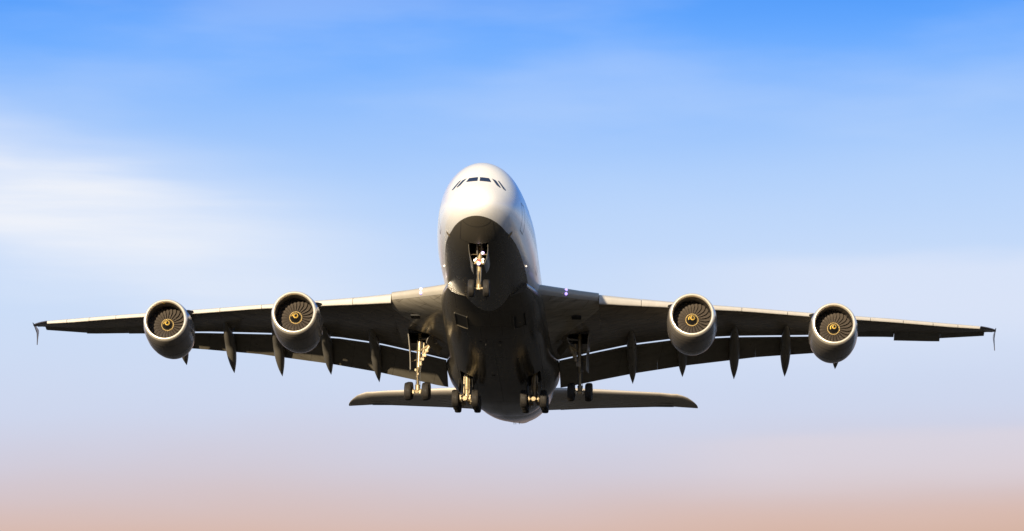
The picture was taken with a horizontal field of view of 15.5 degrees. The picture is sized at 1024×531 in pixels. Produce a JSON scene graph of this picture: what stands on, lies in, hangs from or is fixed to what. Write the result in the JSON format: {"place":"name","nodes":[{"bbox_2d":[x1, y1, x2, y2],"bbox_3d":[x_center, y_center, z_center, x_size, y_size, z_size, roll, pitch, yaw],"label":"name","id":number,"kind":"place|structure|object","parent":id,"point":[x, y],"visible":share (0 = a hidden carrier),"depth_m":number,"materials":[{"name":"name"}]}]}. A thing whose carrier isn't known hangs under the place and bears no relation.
{"place":"outdoors","nodes":[
{"label":"outdoors","id":0,"kind":"place"},
{"bbox_2d":[0,0,1023,530],"label":"sky","id":1,"kind":"structure","parent":0,"point":[866,157],"materials":[{"name":"blue"}]},
{"bbox_2d":[33,163,995,423],"bbox_3d":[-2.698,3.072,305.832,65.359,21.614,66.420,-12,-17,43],"label":"airliner","id":2,"kind":"object","parent":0,"point":[497,325],"visible":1,"depth_m":290.83,"materials":[{"name":"paint"}]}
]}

